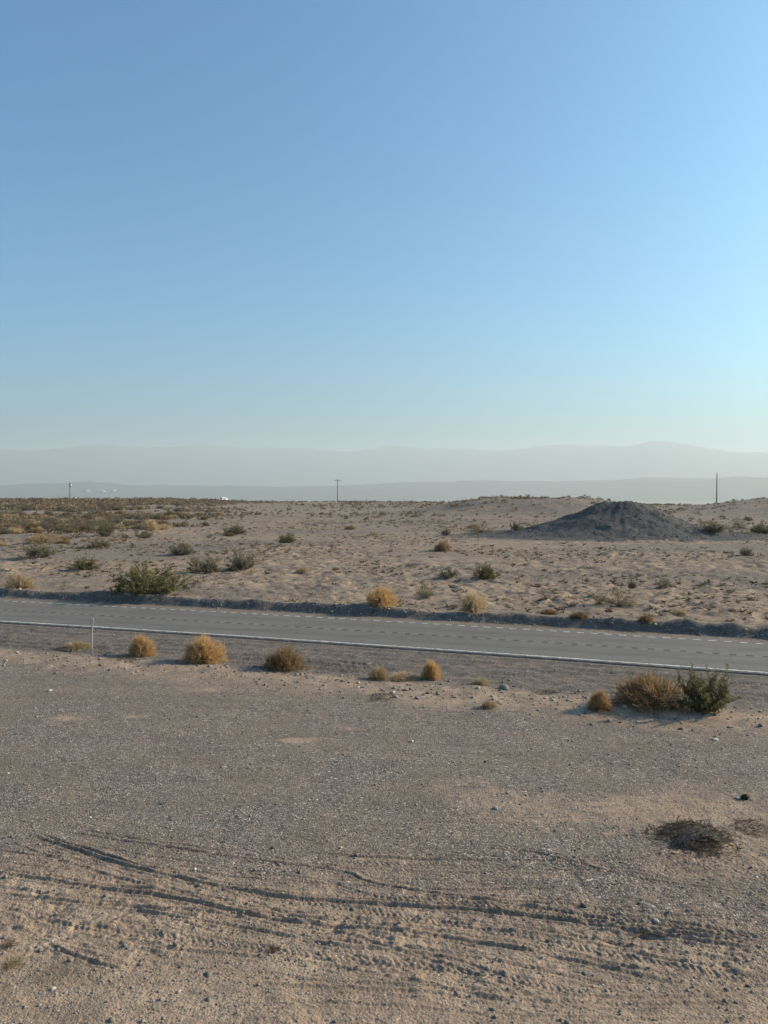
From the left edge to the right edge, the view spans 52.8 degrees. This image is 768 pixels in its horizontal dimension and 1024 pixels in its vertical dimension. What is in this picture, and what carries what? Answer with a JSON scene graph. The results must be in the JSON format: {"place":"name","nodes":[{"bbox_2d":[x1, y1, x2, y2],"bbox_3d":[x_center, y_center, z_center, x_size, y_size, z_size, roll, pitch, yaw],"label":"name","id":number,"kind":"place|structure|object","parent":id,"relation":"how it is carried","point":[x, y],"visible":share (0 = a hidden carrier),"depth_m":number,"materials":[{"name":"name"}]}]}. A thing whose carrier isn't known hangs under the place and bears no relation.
{"place":"outdoors","nodes":[
{"label":"outdoors","id":0,"kind":"place"},
{"bbox_2d":[0,497,767,1023],"bbox_3d":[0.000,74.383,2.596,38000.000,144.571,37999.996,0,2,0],"label":"ground","id":1,"kind":"structure","parent":0,"point":[418,935],"depth_m":17.61,"materials":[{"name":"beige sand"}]},
{"bbox_2d":[0,527,12,533],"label":"scrub bush","id":2,"kind":"object","parent":1,"relation":"on","point":[4,531],"visible":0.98,"depth_m":105.77,"materials":[{"name":"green plant"}]},
{"bbox_2d":[0,937,25,949],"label":"grass tuft","id":3,"kind":"object","parent":1,"relation":"on","point":[8,943],"visible":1,"depth_m":11.71,"materials":[{"name":"beige plant"}]},
{"bbox_2d":[0,951,31,970],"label":"grass tuft","id":4,"kind":"object","parent":1,"relation":"on","point":[9,961],"visible":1,"depth_m":11.28,"materials":[{"name":"plant"}]},
{"bbox_2d":[6,527,25,533],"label":"scrub bush","id":5,"kind":"object","parent":1,"relation":"on","point":[14,530],"visible":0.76,"depth_m":108.28,"materials":[{"name":"plant"}]},
{"bbox_2d":[2,572,37,588],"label":"dry bush","id":6,"kind":"object","parent":1,"relation":"on","point":[16,582],"visible":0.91,"depth_m":49.52,"materials":[{"name":"plant"}]},
{"bbox_2d":[16,521,32,524],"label":"scrub bush","id":7,"kind":"object","parent":1,"relation":"on","point":[27,522],"visible":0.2,"depth_m":125.42,"materials":[{"name":"green plant"}]},
{"bbox_2d":[20,505,30,510],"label":"scrub bush","id":8,"kind":"object","parent":1,"relation":"on","point":[25,508],"visible":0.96,"depth_m":201.53,"materials":[{"name":"green plant"}]},
{"bbox_2d":[23,522,42,529],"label":"scrub bush","id":9,"kind":"object","parent":1,"relation":"on","point":[31,525],"visible":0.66,"depth_m":114.25,"materials":[{"name":"brown plant"}]},
{"bbox_2d":[26,527,42,532],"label":"scrub bush","id":10,"kind":"object","parent":1,"relation":"on","point":[32,530],"visible":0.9,"depth_m":110.01,"materials":[{"name":"brown plant"}]},
{"bbox_2d":[18,541,57,559],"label":"desert bush","id":11,"kind":"object","parent":1,"relation":"on","point":[38,552],"visible":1,"depth_m":70.80,"materials":[{"name":"green plant"}]},
{"bbox_2d":[34,525,44,532],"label":"scrub bush","id":12,"kind":"object","parent":1,"relation":"on","point":[40,528],"visible":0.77,"depth_m":110.85,"materials":[{"name":"plant"}]},
{"bbox_2d":[23,533,62,543],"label":"dry bush","id":13,"kind":"object","parent":1,"relation":"on","point":[41,537],"visible":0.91,"depth_m":89.49,"materials":[{"name":"plant"}]},
{"bbox_2d":[35,517,52,525],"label":"scrub bush","id":14,"kind":"object","parent":1,"relation":"on","point":[43,523],"visible":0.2,"depth_m":118.80,"materials":[{"name":"green plant"}]},
{"bbox_2d":[36,515,51,520],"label":"scrub bush","id":15,"kind":"object","parent":1,"relation":"on","point":[44,518],"visible":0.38,"depth_m":136.64,"materials":[{"name":"green plant"}]},
{"bbox_2d":[41,509,53,514],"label":"scrub bush","id":16,"kind":"object","parent":1,"relation":"on","point":[48,512],"visible":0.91,"depth_m":176.46,"materials":[{"name":"green plant"}]},
{"bbox_2d":[41,523,55,529],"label":"scrub bush","id":17,"kind":"object","parent":1,"relation":"on","point":[49,525],"visible":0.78,"depth_m":115.34,"materials":[{"name":"green plant"}]},
{"bbox_2d":[54,535,70,540],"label":"scrub bush","id":18,"kind":"object","parent":1,"relation":"on","point":[63,538],"visible":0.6,"depth_m":93.96,"materials":[{"name":"brown plant"}]},
{"bbox_2d":[56,540,70,543],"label":"scrub bush","id":19,"kind":"object","parent":1,"relation":"on","point":[63,542],"visible":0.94,"depth_m":89.09,"materials":[{"name":"brown plant"}]},
{"bbox_2d":[59,510,72,516],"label":"scrub bush","id":20,"kind":"object","parent":1,"relation":"on","point":[67,513],"visible":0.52,"depth_m":160.24,"materials":[{"name":"green plant"}]},
{"bbox_2d":[61,518,74,524],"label":"scrub bush","id":21,"kind":"object","parent":1,"relation":"on","point":[66,521],"visible":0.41,"depth_m":122.76,"materials":[{"name":"green plant"}]},
{"bbox_2d":[61,528,75,532],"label":"scrub bush","id":22,"kind":"object","parent":1,"relation":"on","point":[68,530],"visible":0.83,"depth_m":109.25,"materials":[{"name":"brown plant"}]},
{"bbox_2d":[61,522,78,529],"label":"scrub bush","id":23,"kind":"object","parent":1,"relation":"on","point":[70,527],"visible":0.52,"depth_m":111.46,"materials":[{"name":"green plant"}]},
{"bbox_2d":[54,640,90,651],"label":"dry bush","id":24,"kind":"object","parent":1,"relation":"on","point":[79,645],"visible":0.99,"depth_m":33.29,"materials":[{"name":"plant"}]},
{"bbox_2d":[66,554,100,570],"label":"desert bush","id":25,"kind":"object","parent":1,"relation":"on","point":[82,565],"visible":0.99,"depth_m":61.33,"materials":[{"name":"green plant"}]},
{"bbox_2d":[79,511,94,518],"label":"scrub bush","id":26,"kind":"object","parent":1,"relation":"on","point":[89,516],"visible":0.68,"depth_m":153.51,"materials":[{"name":"green plant"}]},
{"bbox_2d":[79,522,94,530],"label":"scrub bush","id":27,"kind":"object","parent":1,"relation":"on","point":[87,527],"visible":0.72,"depth_m":113.79,"materials":[{"name":"green plant"}]},
{"bbox_2d":[91,618,93,655],"bbox_3d":[-11.895,5.173,31.533,0.116,1.710,0.032,0,2,-11],"label":"marker post","id":28,"kind":"object","parent":1,"relation":"on","point":[92,637],"visible":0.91,"depth_m":31.52,"materials":[{"name":"white plastic"}]},
{"bbox_2d":[85,536,111,547],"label":"desert bush","id":29,"kind":"object","parent":1,"relation":"on","point":[99,543],"visible":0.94,"depth_m":84.07,"materials":[{"name":"green plant"}]},
{"bbox_2d":[90,520,116,536],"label":"desert bush","id":30,"kind":"object","parent":1,"relation":"on","point":[105,531],"visible":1,"depth_m":102.57,"materials":[{"name":"green plant"}]},
{"bbox_2d":[102,513,113,518],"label":"scrub bush","id":31,"kind":"object","parent":1,"relation":"on","point":[108,516],"visible":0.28,"depth_m":143.01,"materials":[{"name":"green plant"}]},
{"bbox_2d":[107,515,123,523],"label":"scrub bush","id":32,"kind":"object","parent":1,"relation":"on","point":[118,521],"visible":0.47,"depth_m":128.12,"materials":[{"name":"green plant"}]},
{"bbox_2d":[100,654,149,662],"bbox_3d":[-10.406,5.780,31.158,2.106,0.141,1.538,-2,3,-38],"label":"dead brush","id":33,"kind":"object","parent":1,"relation":"on","point":[124,656],"visible":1,"depth_m":31.08,"materials":[{"name":"brown plant"}]},
{"bbox_2d":[127,511,140,518],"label":"scrub bush","id":34,"kind":"object","parent":1,"relation":"on","point":[134,516],"visible":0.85,"depth_m":155.49,"materials":[{"name":"green plant"}]},
{"bbox_2d":[126,633,157,656],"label":"dry bush","id":35,"kind":"object","parent":1,"relation":"on","point":[142,646],"visible":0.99,"depth_m":31.72,"materials":[{"name":"beige plant"}]},
{"bbox_2d":[134,518,149,523],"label":"scrub bush","id":36,"kind":"object","parent":1,"relation":"on","point":[137,521],"visible":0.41,"depth_m":131.74,"materials":[{"name":"green plant"}]},
{"bbox_2d":[135,531,152,538],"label":"scrub bush","id":37,"kind":"object","parent":1,"relation":"on","point":[145,536],"visible":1,"depth_m":99.80,"materials":[{"name":"green plant"}]},
{"bbox_2d":[140,528,153,535],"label":"scrub bush","id":38,"kind":"object","parent":1,"relation":"on","point":[144,532],"visible":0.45,"depth_m":103.90,"materials":[{"name":"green plant"}]},
{"bbox_2d":[138,519,159,530],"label":"dry bush","id":39,"kind":"object","parent":1,"relation":"on","point":[150,525],"visible":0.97,"depth_m":113.12,"materials":[{"name":"plant"}]},
{"bbox_2d":[102,560,198,597],"bbox_3d":[-14.344,4.006,47.883,5.624,2.254,6.055,0,2,-9],"label":"creosote bush","id":40,"kind":"object","parent":1,"relation":"on","point":[143,584],"visible":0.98,"depth_m":46.80,"materials":[{"name":"green plant"}]},
{"bbox_2d":[157,523,171,529],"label":"scrub bush","id":41,"kind":"object","parent":1,"relation":"on","point":[165,527],"visible":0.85,"depth_m":116.25,"materials":[{"name":"plant"}]},
{"bbox_2d":[159,515,172,519],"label":"scrub bush","id":42,"kind":"object","parent":1,"relation":"on","point":[165,517],"visible":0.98,"depth_m":152.58,"materials":[{"name":"brown plant"}]},
{"bbox_2d":[168,537,194,555],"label":"desert bush","id":43,"kind":"object","parent":1,"relation":"on","point":[183,549],"visible":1,"depth_m":75.11,"materials":[{"name":"green plant"}]},
{"bbox_2d":[200,514,208,519],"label":"scrub bush","id":44,"kind":"object","parent":1,"relation":"on","point":[204,518],"visible":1,"depth_m":152.73,"materials":[{"name":"green plant"}]},
{"bbox_2d":[199,521,210,525],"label":"scrub bush","id":45,"kind":"object","parent":1,"relation":"on","point":[205,523],"visible":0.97,"depth_m":128.62,"materials":[{"name":"green plant"}]},
{"bbox_2d":[179,631,231,664],"bbox_3d":[-7.172,5.253,30.742,2.038,1.445,2.158,1,2,16],"label":"dry bush","id":46,"kind":"object","parent":1,"relation":"on","point":[202,650],"visible":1,"depth_m":30.37,"materials":[{"name":"beige plant"}]},
{"bbox_2d":[186,554,224,572],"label":"desert bush","id":47,"kind":"object","parent":1,"relation":"on","point":[208,566],"visible":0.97,"depth_m":59.14,"materials":[{"name":"green plant"}]},
{"bbox_2d":[223,532,234,535],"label":"scrub bush","id":48,"kind":"object","parent":1,"relation":"on","point":[228,534],"visible":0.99,"depth_m":105.57,"materials":[{"name":"brown plant"}]},
{"bbox_2d":[220,521,247,533],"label":"desert bush","id":49,"kind":"object","parent":1,"relation":"on","point":[237,529],"visible":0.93,"depth_m":108.53,"materials":[{"name":"green plant"}]},
{"bbox_2d":[223,548,259,571],"bbox_3d":[-11.037,3.731,61.017,3.151,1.791,2.933,0,2,6],"label":"desert bush","id":50,"kind":"object","parent":1,"relation":"on","point":[239,562],"visible":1,"depth_m":60.75,"materials":[{"name":"green plant"}]},
{"bbox_2d":[268,942,280,952],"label":"grass tuft","id":51,"kind":"object","parent":1,"relation":"on","point":[274,948],"visible":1,"depth_m":11.64,"materials":[{"name":"beige plant"}]},
{"bbox_2d":[256,645,312,672],"bbox_3d":[-3.743,5.525,29.722,2.013,1.055,1.834,-1,2,-32],"label":"dry bush","id":52,"kind":"object","parent":1,"relation":"on","point":[281,660],"visible":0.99,"depth_m":29.44,"materials":[{"name":"brown plant"}]},
{"bbox_2d":[277,531,297,542],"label":"desert bush","id":53,"kind":"object","parent":1,"relation":"on","point":[287,539],"visible":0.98,"depth_m":89.59,"materials":[{"name":"green plant"}]},
{"bbox_2d":[294,566,310,573],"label":"dry bush","id":54,"kind":"object","parent":1,"relation":"on","point":[301,570],"visible":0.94,"depth_m":58.15,"materials":[{"name":"plant"}]},
{"bbox_2d":[344,526,355,529],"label":"scrub bush","id":55,"kind":"object","parent":1,"relation":"on","point":[350,527],"visible":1,"depth_m":118.82,"materials":[{"name":"brown plant"}]},
{"bbox_2d":[366,666,391,680],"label":"dry bush","id":56,"kind":"object","parent":1,"relation":"on","point":[382,675],"visible":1,"depth_m":27.84,"materials":[{"name":"plant"}]},
{"bbox_2d":[366,692,394,701],"bbox_3d":[-0.082,6.085,25.584,1.908,0.114,1.662,-2,3,-40],"label":"dead brush","id":57,"kind":"object","parent":1,"relation":"on","point":[383,694],"visible":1,"depth_m":25.52,"materials":[{"name":"plant"}]},
{"bbox_2d":[364,585,399,608],"bbox_3d":[-0.110,4.542,42.089,2.097,1.215,2.034,0,2,8],"label":"dry bush","id":58,"kind":"object","parent":1,"relation":"on","point":[380,597],"visible":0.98,"depth_m":41.90,"materials":[{"name":"beige plant"}]},
{"bbox_2d":[0,494,767,588],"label":"scrub","id":59,"kind":"object","parent":1,"relation":"on","point":[78,504],"visible":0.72,"depth_m":202.22,"materials":[{"name":"brown plant"}]},
{"bbox_2d":[0,519,767,621],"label":"dry grass","id":60,"kind":"structure","parent":1,"relation":"on","point":[506,598],"depth_m":67.49,"materials":[{"name":"beige plant"}]},
{"bbox_2d":[0,642,767,744],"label":"lip stones","id":61,"kind":"object","parent":1,"relation":"on","point":[438,693],"visible":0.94,"depth_m":26.84,"materials":[{"name":"grey stone"}]},
{"bbox_2d":[1,588,767,639],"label":"rubble","id":62,"kind":"object","parent":1,"relation":"on","point":[745,629],"visible":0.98,"depth_m":40.85,"materials":[{"name":"stone"}]},
{"bbox_2d":[12,853,764,1023],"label":"dirt clods","id":63,"kind":"object","parent":1,"relation":"on","point":[113,1019],"visible":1,"depth_m":11.64,"materials":[{"name":"soil"}]},
{"bbox_2d":[388,668,422,681],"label":"dry bush","id":64,"kind":"object","parent":1,"relation":"on","point":[408,677],"visible":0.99,"depth_m":28.01,"materials":[{"name":"plant"}]},
{"bbox_2d":[414,582,435,599],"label":"desert bush","id":65,"kind":"object","parent":1,"relation":"on","point":[428,594],"visible":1,"depth_m":46.82,"materials":[{"name":"green plant"}]},
{"bbox_2d":[420,658,443,680],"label":"dry bush","id":66,"kind":"object","parent":1,"relation":"on","point":[430,671],"visible":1,"depth_m":27.99,"materials":[{"name":"beige plant"}]},
{"bbox_2d":[431,540,453,551],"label":"dry bush","id":67,"kind":"object","parent":1,"relation":"on","point":[441,544],"visible":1,"depth_m":78.52,"materials":[{"name":"brown plant"}]},
{"bbox_2d":[441,528,453,535],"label":"desert bush","id":68,"kind":"object","parent":1,"relation":"on","point":[446,532],"visible":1,"depth_m":103.70,"materials":[{"name":"green plant"}]},
{"bbox_2d":[437,566,459,578],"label":"desert bush","id":69,"kind":"object","parent":1,"relation":"on","point":[449,575],"visible":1,"depth_m":55.32,"materials":[{"name":"green plant"}]},
{"bbox_2d":[458,588,491,613],"bbox_3d":[4.820,4.667,40.917,1.864,1.407,2.092,0,2,-14],"label":"dry bush","id":70,"kind":"object","parent":1,"relation":"on","point":[470,604],"visible":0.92,"depth_m":40.69,"materials":[{"name":"plant"}]},
{"bbox_2d":[460,522,495,532],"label":"desert bush","id":71,"kind":"object","parent":1,"relation":"on","point":[479,530],"visible":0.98,"depth_m":109.72,"materials":[{"name":"green plant"}]},
{"bbox_2d":[472,676,490,685],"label":"dry bush","id":72,"kind":"object","parent":1,"relation":"on","point":[483,682],"visible":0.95,"depth_m":27.08,"materials":[{"name":"plant"}]},
{"bbox_2d":[471,561,500,579],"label":"desert bush","id":73,"kind":"object","parent":1,"relation":"on","point":[486,573],"visible":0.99,"depth_m":54.86,"materials":[{"name":"green plant"}]},
{"bbox_2d":[481,700,496,709],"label":"dry bush","id":74,"kind":"object","parent":1,"relation":"on","point":[489,705],"visible":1,"depth_m":24.23,"materials":[{"name":"plant"}]},
{"bbox_2d":[499,684,508,689],"bbox_3d":[4.104,6.012,26.474,0.328,0.219,0.323,1,2,15],"label":"rock","id":75,"kind":"object","parent":1,"relation":"on","point":[504,687],"visible":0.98,"depth_m":26.37,"materials":[{"name":"stone"}]},
{"bbox_2d":[510,521,524,530],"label":"desert bush","id":76,"kind":"object","parent":1,"relation":"on","point":[517,526],"visible":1,"depth_m":105.92,"materials":[{"name":"green plant"}]},
{"bbox_2d":[536,687,559,694],"bbox_3d":[5.450,6.042,26.228,1.188,0.169,0.970,-2,3,-43],"label":"dead brush","id":77,"kind":"object","parent":1,"relation":"on","point":[546,691],"visible":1,"depth_m":26.12,"materials":[{"name":"brown plant"}]},
{"bbox_2d":[539,608,559,614],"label":"dry bush","id":78,"kind":"object","parent":1,"relation":"on","point":[548,612],"visible":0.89,"depth_m":40.13,"materials":[{"name":"brown plant"}]},
{"bbox_2d":[568,611,588,619],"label":"dry bush","id":79,"kind":"object","parent":1,"relation":"on","point":[580,615],"visible":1,"depth_m":38.48,"materials":[{"name":"brown plant"}]},
{"bbox_2d":[592,592,608,604],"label":"desert bush","id":80,"kind":"object","parent":1,"relation":"on","point":[600,600],"visible":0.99,"depth_m":43.00,"materials":[{"name":"green plant"}]},
{"bbox_2d":[586,689,614,712],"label":"dry bush","id":81,"kind":"object","parent":1,"relation":"on","point":[599,700],"visible":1,"depth_m":23.85,"materials":[{"name":"beige plant"}]},
{"bbox_2d":[602,585,639,606],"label":"desert bush","id":82,"kind":"object","parent":1,"relation":"on","point":[620,602],"visible":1,"depth_m":43.02,"materials":[{"name":"green plant"}]},
{"bbox_2d":[492,500,759,539],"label":"mound rubble","id":83,"kind":"object","parent":1,"relation":"on","point":[733,533],"visible":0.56,"depth_m":100.66,"materials":[{"name":"gravel"}]},
{"bbox_2d":[627,578,638,588],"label":"desert bush","id":84,"kind":"object","parent":1,"relation":"on","point":[633,584],"visible":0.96,"depth_m":50.29,"materials":[{"name":"green plant"}]},
{"bbox_2d":[638,615,657,622],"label":"dry bush","id":85,"kind":"object","parent":1,"relation":"on","point":[645,618],"visible":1,"depth_m":37.29,"materials":[{"name":"brown plant"}]},
{"bbox_2d":[605,668,694,717],"bbox_3d":[8.479,5.543,24.389,3.037,1.243,2.924,-1,2,-18],"label":"dry bush","id":86,"kind":"object","parent":1,"relation":"on","point":[639,693],"visible":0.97,"depth_m":24.19,"materials":[{"name":"brown plant"}]},
{"bbox_2d":[634,931,667,936],"bbox_3d":[4.132,6.535,11.963,0.492,0.044,0.036,0,2,14],"label":"stick","id":87,"kind":"object","parent":1,"relation":"on","point":[649,933],"visible":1,"depth_m":11.96,"materials":[{"name":"wood"}]},
{"bbox_2d":[654,574,672,588],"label":"desert bush","id":88,"kind":"object","parent":1,"relation":"on","point":[665,585],"visible":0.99,"depth_m":49.91,"materials":[{"name":"green plant"}]},
{"bbox_2d":[671,609,688,615],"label":"dry bush","id":89,"kind":"object","parent":1,"relation":"on","point":[679,612],"visible":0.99,"depth_m":40.64,"materials":[{"name":"plant"}]},
{"bbox_2d":[626,815,743,862],"bbox_3d":[6.056,6.312,15.293,2.173,0.326,1.964,-1,2,-30],"label":"dead brush","id":90,"kind":"object","parent":1,"relation":"on","point":[712,833],"visible":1,"depth_m":15.22,"materials":[{"name":"brown plant"}]},
{"bbox_2d":[671,663,744,714],"bbox_3d":[9.890,5.356,23.879,2.222,1.629,2.151,-1,2,-16],"label":"creosote bush","id":91,"kind":"object","parent":1,"relation":"on","point":[703,701],"visible":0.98,"depth_m":23.56,"materials":[{"name":"green plant"}]},
{"bbox_2d":[697,519,733,532],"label":"desert bush","id":92,"kind":"object","parent":1,"relation":"on","point":[712,527],"visible":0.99,"depth_m":98.78,"materials":[{"name":"green plant"}]},
{"bbox_2d":[729,517,749,528],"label":"desert bush","id":93,"kind":"object","parent":1,"relation":"on","point":[736,524],"visible":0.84,"depth_m":119.33,"materials":[{"name":"green plant"}]},
{"bbox_2d":[723,816,767,839],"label":"dead brush","id":94,"kind":"object","parent":1,"relation":"on","point":[743,826],"visible":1,"depth_m":15.80,"materials":[{"name":"plant"}]},
{"bbox_2d":[740,794,750,799],"bbox_3d":[8.043,6.355,17.217,0.204,0.170,0.154,-1,2,-28],"label":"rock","id":95,"kind":"object","parent":1,"relation":"on","point":[745,797],"visible":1,"depth_m":17.17,"materials":[{"name":"stone"}]},
{"bbox_2d":[738,546,753,555],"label":"desert bush","id":96,"kind":"object","parent":1,"relation":"on","point":[744,552],"visible":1,"depth_m":72.78,"materials":[{"name":"green plant"}]},
{"bbox_2d":[749,519,767,533],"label":"desert bush","id":97,"kind":"object","parent":1,"relation":"on","point":[761,529],"visible":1,"depth_m":108.38,"materials":[{"name":"green plant"}]},
{"bbox_2d":[0,441,767,486],"bbox_3d":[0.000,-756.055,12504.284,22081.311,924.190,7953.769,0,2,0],"label":"mountains","id":98,"kind":"structure","parent":0,"point":[209,465],"depth_m":12890.35,"materials":[{"name":"grey stone"}]},
{"bbox_2d":[0,600,767,675],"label":"road","id":99,"kind":"structure","parent":0,"point":[699,654],"depth_m":35.82,"materials":[{"name":"grey asphalt"}]},
{"bbox_2d":[0,476,767,501],"bbox_3d":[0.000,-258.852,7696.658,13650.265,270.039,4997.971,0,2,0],"label":"hills","id":100,"kind":"structure","parent":0,"point":[738,488],"depth_m":7792.49,"materials":[{"name":"grey stone"}]},
{"bbox_2d":[0,0,767,452],"label":"sky","id":101,"kind":"structure","parent":0,"point":[335,225],"materials":[{"name":"blue"}]}
]}

